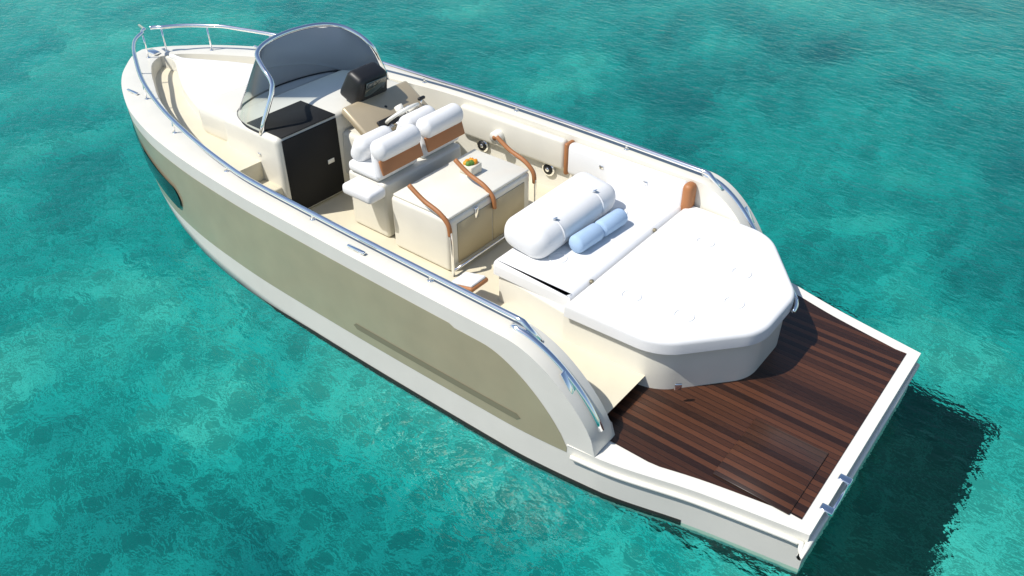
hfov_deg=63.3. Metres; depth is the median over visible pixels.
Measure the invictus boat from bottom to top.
2.706 m
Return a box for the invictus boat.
[121,22,920,568]
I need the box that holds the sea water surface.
[0,0,1023,575]

